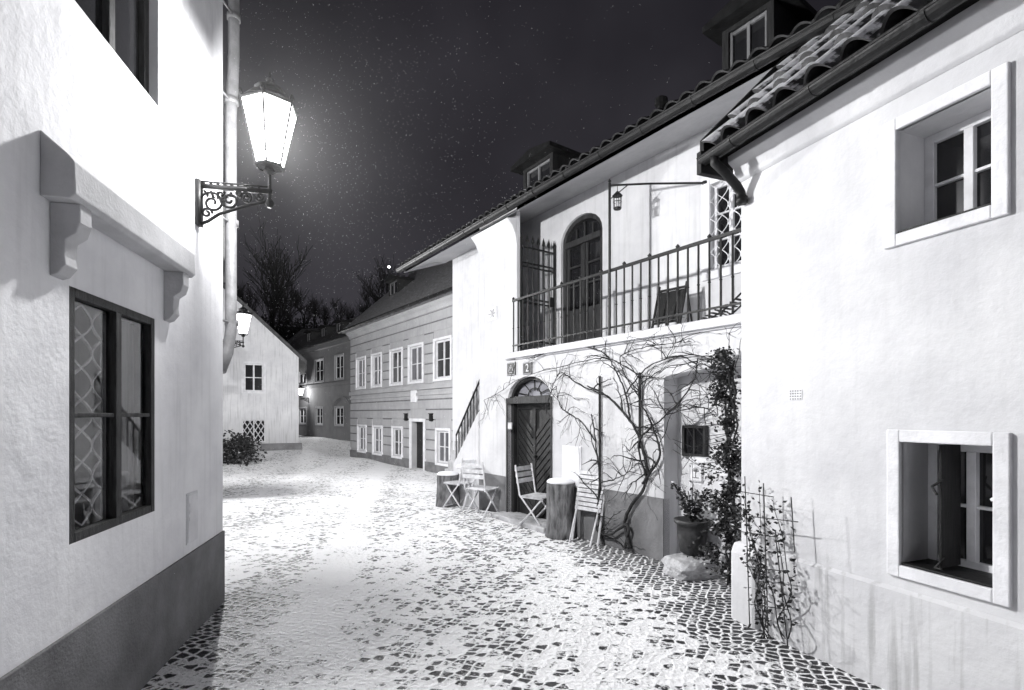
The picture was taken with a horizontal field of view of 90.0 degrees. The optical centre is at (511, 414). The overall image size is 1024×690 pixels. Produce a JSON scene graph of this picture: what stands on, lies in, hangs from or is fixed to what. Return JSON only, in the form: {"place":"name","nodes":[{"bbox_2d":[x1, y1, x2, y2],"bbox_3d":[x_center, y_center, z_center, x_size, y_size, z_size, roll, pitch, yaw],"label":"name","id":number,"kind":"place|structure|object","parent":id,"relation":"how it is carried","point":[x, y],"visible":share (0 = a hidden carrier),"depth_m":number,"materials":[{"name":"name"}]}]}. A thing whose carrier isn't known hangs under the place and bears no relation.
{"place":"outdoors","nodes":[
{"label":"outdoors","id":0,"kind":"place"},
{"bbox_2d":[275,326,311,341],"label":"hill","id":1,"kind":"structure","parent":0,"point":[298,329],"depth_m":67.92,"materials":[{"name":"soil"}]},
{"bbox_2d":[237,281,262,315],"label":"bare tree","id":2,"kind":"object","parent":1,"relation":"on","point":[239,293],"visible":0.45,"depth_m":78.80,"materials":[{"name":"black plant"}]},
{"bbox_2d":[237,206,312,335],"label":"bare tree","id":3,"kind":"object","parent":1,"relation":"on","point":[279,295],"visible":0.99,"depth_m":59.28,"materials":[{"name":"black plant"}]},
{"bbox_2d":[282,307,296,325],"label":"bare tree","id":4,"kind":"object","parent":1,"relation":"on","point":[289,317],"visible":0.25,"depth_m":92.42,"materials":[{"name":"black plant"}]},
{"bbox_2d":[253,309,347,339],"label":"undergrowth","id":5,"kind":"object","parent":1,"relation":"on","point":[297,324],"visible":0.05,"depth_m":70.37,"materials":[{"name":"black plant"}]},
{"bbox_2d":[289,289,319,326],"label":"bare tree","id":6,"kind":"object","parent":1,"relation":"on","point":[304,313],"visible":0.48,"depth_m":73.87,"materials":[{"name":"black plant"}]},
{"bbox_2d":[308,292,323,327],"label":"bare tree","id":7,"kind":"object","parent":1,"relation":"on","point":[314,301],"visible":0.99,"depth_m":70.31,"materials":[{"name":"black plant"}]},
{"bbox_2d":[318,300,332,322],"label":"bare tree","id":8,"kind":"object","parent":1,"relation":"on","point":[324,312],"visible":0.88,"depth_m":85.50,"materials":[{"name":"black plant"}]},
{"bbox_2d":[329,296,350,319],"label":"bare tree","id":9,"kind":"object","parent":1,"relation":"on","point":[340,312],"visible":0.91,"depth_m":75.38,"materials":[{"name":"black plant"}]},
{"bbox_2d":[341,303,358,319],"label":"bare tree","id":10,"kind":"object","parent":1,"relation":"on","point":[349,316],"visible":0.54,"depth_m":90.17,"materials":[{"name":"black plant"}]},
{"bbox_2d":[355,297,371,314],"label":"bare tree","id":11,"kind":"object","parent":1,"relation":"on","point":[361,309],"visible":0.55,"depth_m":72.15,"materials":[{"name":"black plant"}]},
{"bbox_2d":[360,286,380,307],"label":"bare tree","id":12,"kind":"object","parent":1,"relation":"on","point":[365,297],"visible":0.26,"depth_m":74.18,"materials":[{"name":"black plant"}]},
{"bbox_2d":[352,254,404,301],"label":"bare tree","id":13,"kind":"object","parent":1,"relation":"on","point":[382,289],"visible":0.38,"depth_m":66.32,"materials":[{"name":"black plant"}]},
{"bbox_2d":[130,4,710,573],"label":"falling snow","id":14,"kind":"structure","parent":0,"point":[372,212],"depth_m":4.63,"materials":[{"name":"white snow"}]},
{"bbox_2d":[141,435,883,689],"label":"ground","id":15,"kind":"structure","parent":0,"point":[344,570],"depth_m":4.25,"materials":[{"name":"white snow"}]},
{"bbox_2d":[0,0,240,689],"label":"house","id":16,"kind":"structure","parent":15,"relation":"on","point":[116,351],"depth_m":2.74,"materials":[{"name":"paint"}]},
{"bbox_2d":[69,286,153,543],"bbox_3d":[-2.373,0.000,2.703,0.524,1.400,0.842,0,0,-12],"label":"window","id":17,"kind":"structure","parent":16,"relation":"in","point":[116,339],"depth_m":2.73,"materials":[{"name":"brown wood"}]},
{"bbox_2d":[75,0,148,93],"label":"window","id":18,"kind":"structure","parent":16,"relation":"in","point":[124,24],"depth_m":3.01,"materials":[{"name":"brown wood"}]},
{"bbox_2d":[186,490,197,544],"bbox_3d":[-2.332,0.750,3.731,0.026,0.363,0.203,0,0,-12],"label":"meter door","id":19,"kind":"structure","parent":16,"relation":"in","point":[191,498],"depth_m":3.70,"materials":[{"name":"white metal"}]},
{"bbox_2d":[195,71,299,227],"bbox_3d":[-2.013,-2.025,3.905,0.705,1.230,0.445,0,0,-12],"label":"street lamp","id":20,"kind":"object","parent":16,"relation":"attached to","point":[270,125],"visible":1,"depth_m":3.85,"materials":[{"name":"white glass"}]},
{"bbox_2d":[223,200,224,281],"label":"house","id":21,"kind":"structure","parent":15,"relation":"on","point":[223,244],"depth_m":10.32,"materials":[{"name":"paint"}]},
{"bbox_2d":[234,305,251,347],"bbox_3d":[-6.494,-2.015,12.122,0.683,1.230,0.422,0,0,-8],"label":"street lamp","id":22,"kind":"object","parent":21,"relation":"attached to","point":[244,315],"visible":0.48,"depth_m":12.05,"materials":[{"name":"white glass"}]},
{"bbox_2d":[225,434,264,454],"bbox_3d":[-11.685,1.323,22.012,1.840,0.952,1.854,0,0,0],"label":"shrub","id":23,"kind":"object","parent":15,"relation":"on","point":[246,444],"visible":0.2,"depth_m":22.01,"materials":[{"name":"black plant"}]},
{"bbox_2d":[223,429,266,466],"bbox_3d":[-10.378,1.230,18.942,2.480,1.343,2.449,0,0,0],"label":"shrub","id":24,"kind":"object","parent":15,"relation":"on","point":[239,457],"visible":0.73,"depth_m":18.92,"materials":[{"name":"black plant"}]},
{"bbox_2d":[223,283,306,450],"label":"house","id":25,"kind":"structure","parent":15,"relation":"on","point":[268,362],"depth_m":23.42,"materials":[{"name":"paint"}]},
{"bbox_2d":[241,361,265,393],"bbox_3d":[-11.754,-1.663,23.296,0.987,1.455,0.120,0,0,-23],"label":"window","id":26,"kind":"structure","parent":25,"relation":"in","point":[254,371],"depth_m":23.30,"materials":[{"name":"white wood"}]},
{"bbox_2d":[242,419,265,441],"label":"window","id":27,"kind":"structure","parent":25,"relation":"in","point":[257,428],"depth_m":23.32,"materials":[{"name":"white wood"}]},
{"bbox_2d":[287,328,319,343],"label":"house","id":28,"kind":"structure","parent":15,"relation":"on","point":[296,335],"depth_m":50.42,"materials":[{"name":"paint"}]},
{"bbox_2d":[290,316,357,440],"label":"house","id":29,"kind":"structure","parent":15,"relation":"on","point":[324,412],"depth_m":32.51,"materials":[{"name":"paint"}]},
{"bbox_2d":[299,371,305,384],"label":"window","id":30,"kind":"structure","parent":29,"relation":"in","point":[302,379],"depth_m":35.99,"materials":[{"name":"white wood"}]},
{"bbox_2d":[299,407,305,424],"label":"window","id":31,"kind":"structure","parent":29,"relation":"in","point":[302,409],"depth_m":35.74,"materials":[{"name":"white wood"}]},
{"bbox_2d":[299,385,308,402],"bbox_3d":[-14.082,-1.395,34.556,0.730,1.230,0.445,0,0,-41],"label":"street lamp","id":32,"kind":"object","parent":29,"relation":"attached to","point":[301,389],"visible":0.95,"depth_m":34.38,"materials":[{"name":"white glass"}]},
{"bbox_2d":[314,358,323,382],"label":"window","id":33,"kind":"structure","parent":29,"relation":"in","point":[319,363],"depth_m":33.51,"materials":[{"name":"white wood"}]},
{"bbox_2d":[315,407,322,425],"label":"window","id":34,"kind":"structure","parent":29,"relation":"in","point":[319,409],"depth_m":33.51,"materials":[{"name":"white wood"}]},
{"bbox_2d":[334,353,343,380],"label":"window","id":35,"kind":"structure","parent":29,"relation":"in","point":[339,359],"depth_m":31.01,"materials":[{"name":"white wood"}]},
{"bbox_2d":[334,406,343,426],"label":"window","id":36,"kind":"structure","parent":29,"relation":"in","point":[339,409],"depth_m":31.01,"materials":[{"name":"white wood"}]},
{"bbox_2d":[337,259,452,472],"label":"house","id":37,"kind":"structure","parent":15,"relation":"on","point":[415,382],"depth_m":20.02,"materials":[{"name":"paint"}]},
{"bbox_2d":[355,356,365,389],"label":"window","id":38,"kind":"structure","parent":37,"relation":"in","point":[362,362],"depth_m":23.78,"materials":[{"name":"white wood"}]},
{"bbox_2d":[357,424,366,452],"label":"window","id":39,"kind":"structure","parent":37,"relation":"in","point":[361,429],"depth_m":23.68,"materials":[{"name":"white wood"}]},
{"bbox_2d":[371,352,381,387],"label":"window","id":40,"kind":"structure","parent":37,"relation":"in","point":[377,360],"depth_m":22.18,"materials":[{"name":"white wood"}]},
{"bbox_2d":[372,425,382,455],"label":"window","id":41,"kind":"structure","parent":37,"relation":"in","point":[378,428],"depth_m":22.09,"materials":[{"name":"white wood"}]},
{"bbox_2d":[389,347,402,385],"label":"window","id":42,"kind":"structure","parent":37,"relation":"in","point":[397,356],"depth_m":20.63,"materials":[{"name":"white wood"}]},
{"bbox_2d":[391,426,402,458],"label":"window","id":43,"kind":"structure","parent":37,"relation":"in","point":[398,430],"depth_m":20.55,"materials":[{"name":"white wood"}]},
{"bbox_2d":[408,342,423,383],"bbox_3d":[-3.570,-1.888,19.150,0.145,1.501,1.265,0,0,-37],"label":"window","id":44,"kind":"structure","parent":37,"relation":"in","point":[417,352],"depth_m":19.19,"materials":[{"name":"white wood"}]},
{"bbox_2d":[417,422,422,467],"bbox_3d":[-3.325,1.321,19.156,0.070,2.078,0.976,0,0,-37],"label":"door","id":45,"kind":"structure","parent":37,"relation":"in","point":[419,424],"depth_m":19.30,"materials":[{"name":"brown wood"}]},
{"bbox_2d":[433,335,452,381],"bbox_3d":[-2.344,-1.888,17.526,0.145,1.501,1.280,0,0,-37],"label":"window","id":46,"kind":"structure","parent":37,"relation":"in","point":[444,348],"depth_m":17.63,"materials":[{"name":"white wood"}]},
{"bbox_2d":[435,428,450,466],"bbox_3d":[-2.328,1.123,17.501,0.145,1.291,1.039,0,0,-37],"label":"window","id":47,"kind":"structure","parent":37,"relation":"in","point":[444,434],"depth_m":17.58,"materials":[{"name":"white wood"}]},
{"bbox_2d":[436,471,459,506],"bbox_3d":[-1.150,1.353,9.147,0.451,0.655,0.464,0,0,0],"label":"log stump","id":48,"kind":"object","parent":15,"relation":"on","point":[443,493],"visible":0.86,"depth_m":8.98,"materials":[{"name":"wood"}]},
{"bbox_2d":[442,459,475,510],"bbox_3d":[-0.886,1.188,8.830,0.517,0.891,0.405,0,0,42],"label":"folding chair","id":49,"kind":"object","parent":15,"relation":"on","point":[457,482],"visible":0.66,"depth_m":8.71,"materials":[{"name":"white wood"}]},
{"bbox_2d":[456,463,480,509],"bbox_3d":[-0.720,1.237,8.750,0.480,0.769,0.480,0,0,0],"label":"bistro table","id":50,"kind":"object","parent":15,"relation":"on","point":[458,467],"visible":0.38,"depth_m":8.65,"materials":[{"name":"white metal"}]},
{"bbox_2d":[461,461,499,520],"bbox_3d":[-0.480,1.166,7.976,0.405,0.891,0.517,0,0,31],"label":"folding chair","id":51,"kind":"object","parent":15,"relation":"on","point":[485,488],"visible":0.99,"depth_m":7.84,"materials":[{"name":"white wood"}]},
{"bbox_2d":[515,463,545,526],"bbox_3d":[0.359,1.165,7.269,0.517,0.891,0.405,0,0,38],"label":"folding chair","id":52,"kind":"object","parent":15,"relation":"on","point":[541,497],"visible":0.81,"depth_m":7.29,"materials":[{"name":"white wood"}]},
{"bbox_2d":[545,478,575,539],"bbox_3d":[0.645,1.248,6.747,0.428,0.805,0.441,0,0,0],"label":"log stump","id":53,"kind":"object","parent":15,"relation":"on","point":[560,502],"visible":0.89,"depth_m":6.58,"materials":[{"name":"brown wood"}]},
{"bbox_2d":[569,467,604,546],"bbox_3d":[0.937,1.141,6.386,0.324,0.926,0.428,0,0,-44],"label":"folded chair","id":54,"kind":"object","parent":15,"relation":"on","point":[580,489],"visible":0.93,"depth_m":6.42,"materials":[{"name":"white wood"}]},
{"bbox_2d":[479,299,740,551],"bbox_3d":[0.793,0.411,6.612,0.174,3.198,4.963,0,0,-35],"label":"climbing vine","id":55,"kind":"object","parent":15,"relation":"on","point":[647,472],"visible":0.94,"depth_m":5.84,"materials":[{"name":"grey plant"}]},
{"bbox_2d":[396,0,862,576],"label":"house","id":56,"kind":"structure","parent":15,"relation":"on","point":[530,260],"depth_m":6.62,"materials":[{"name":"paint"}]},
{"bbox_2d":[488,306,496,320],"bbox_3d":[-0.325,-1.638,8.343,0.028,0.213,0.248,0,0,-35],"label":"house sign","id":57,"kind":"object","parent":56,"relation":"attached to","point":[492,313],"visible":1,"depth_m":8.34,"materials":[{"name":"stone"}]},
{"bbox_2d":[507,362,515,375],"bbox_3d":[-0.015,-0.698,7.901,0.017,0.201,0.222,0,0,-35],"label":"house sign","id":58,"kind":"object","parent":56,"relation":"attached to","point":[510,366],"visible":0.98,"depth_m":7.89,"materials":[{"name":"metal"}]},
{"bbox_2d":[523,362,531,373],"bbox_3d":[0.227,-0.678,7.562,0.013,0.172,0.221,0,0,-35],"label":"house sign","id":59,"kind":"object","parent":56,"relation":"attached to","point":[527,367],"visible":0.98,"depth_m":7.55,"materials":[{"name":"metal"}]},
{"bbox_2d":[517,403,549,518],"bbox_3d":[0.338,0.765,7.643,0.113,1.870,0.909,0,0,-35],"label":"door","id":60,"kind":"structure","parent":56,"relation":"in","point":[533,432],"depth_m":7.65,"materials":[{"name":"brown wood"}]},
{"bbox_2d":[562,445,581,487],"bbox_3d":[0.792,0.691,6.774,0.035,0.540,0.367,0,0,-35],"label":"meter door","id":61,"kind":"structure","parent":56,"relation":"in","point":[571,458],"depth_m":6.75,"materials":[{"name":"white metal"}]},
{"bbox_2d":[563,213,602,342],"bbox_3d":[1.117,-1.992,7.791,0.130,2.045,0.910,0,0,-35],"label":"door","id":62,"kind":"structure","parent":56,"relation":"in","point":[583,240],"depth_m":7.78,"materials":[{"name":"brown wood"}]},
{"bbox_2d":[608,179,706,335],"bbox_3d":[1.715,-1.850,6.069,1.141,1.999,0.124,0,0,14],"label":"hanging lantern","id":63,"kind":"object","parent":56,"relation":"hanging from","point":[617,194],"visible":1,"depth_m":6.18,"materials":[{"name":"black iron"},{"name":"glass"}]},
{"bbox_2d":[651,281,692,327],"bbox_3d":[1.895,-1.240,6.036,0.364,0.588,0.392,0,0,-41],"label":"board stand","id":64,"kind":"object","parent":56,"relation":"on","point":[673,300],"visible":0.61,"depth_m":5.98,"materials":[{"name":"black wood"}]},
{"bbox_2d":[682,425,708,456],"bbox_3d":[1.970,0.288,5.499,0.080,0.334,0.290,0,0,-35],"label":"window","id":65,"kind":"structure","parent":56,"relation":"in","point":[687,439],"depth_m":5.48,"materials":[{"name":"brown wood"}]},
{"bbox_2d":[689,463,702,482],"bbox_3d":[1.910,0.606,5.318,0.015,0.195,0.157,0,0,-35],"label":"house sign","id":66,"kind":"object","parent":56,"relation":"attached to","point":[697,475],"visible":0.81,"depth_m":5.31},
{"bbox_2d":[701,169,740,281],"bbox_3d":[2.465,-2.161,5.778,0.130,1.210,0.666,0,0,-35],"label":"window","id":67,"kind":"structure","parent":56,"relation":"in","point":[727,215],"depth_m":5.89,"materials":[{"name":"white wood"}]},
{"bbox_2d":[701,292,740,318],"bbox_3d":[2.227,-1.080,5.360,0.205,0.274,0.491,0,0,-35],"label":"wooden lounger","id":68,"kind":"object","parent":56,"relation":"on","point":[726,308],"visible":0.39,"depth_m":5.33,"materials":[{"name":"grey wood"}]},
{"bbox_2d":[661,553,721,580],"bbox_3d":[1.791,1.532,5.118,0.502,0.230,0.422,0,0,-17],"label":"stone block","id":69,"kind":"object","parent":15,"relation":"on","point":[681,567],"depth_m":4.96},
{"bbox_2d":[671,481,711,555],"bbox_3d":[1.827,1.043,5.195,0.382,0.743,0.406,0,0,-23],"label":"potted plant","id":70,"kind":"object","parent":69,"relation":"on","point":[689,529],"visible":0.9,"depth_m":5.12,"materials":[{"name":"grey plant"}]},
{"bbox_2d":[673,346,740,584],"bbox_3d":[1.943,0.478,4.774,0.395,2.249,1.176,0,0,-35],"label":"ivy","id":71,"kind":"object","parent":15,"relation":"on","point":[722,525],"visible":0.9,"depth_m":4.79,"materials":[{"name":"black plant"}]},
{"bbox_2d":[729,476,799,645],"bbox_3d":[1.797,1.036,3.663,0.304,1.149,0.633,0,0,-21],"label":"trellis plant","id":72,"kind":"object","parent":15,"relation":"on","point":[766,611],"visible":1,"depth_m":3.63,"materials":[{"name":"black plant"}]},
{"bbox_2d":[696,0,1023,689],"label":"house","id":73,"kind":"structure","parent":15,"relation":"on","point":[870,153],"depth_m":2.96,"materials":[{"name":"paint"}]},
{"bbox_2d":[883,62,1010,249],"bbox_3d":[2.400,-1.319,2.760,0.305,0.727,0.575,0,0,-21],"label":"window","id":74,"kind":"structure","parent":73,"relation":"in","point":[967,164],"depth_m":2.79,"materials":[{"name":"white wood"}]},
{"bbox_2d":[887,429,1012,606],"bbox_3d":[2.404,0.505,2.749,0.305,0.833,0.562,0,0,-21],"label":"window","id":75,"kind":"structure","parent":73,"relation":"in","point":[985,571],"depth_m":2.76,"materials":[{"name":"white wood"}]},
{"bbox_2d":[223,0,839,327],"label":"sky","id":76,"kind":"structure","parent":0,"point":[606,75],"materials":[{"name":"black"}]}
]}

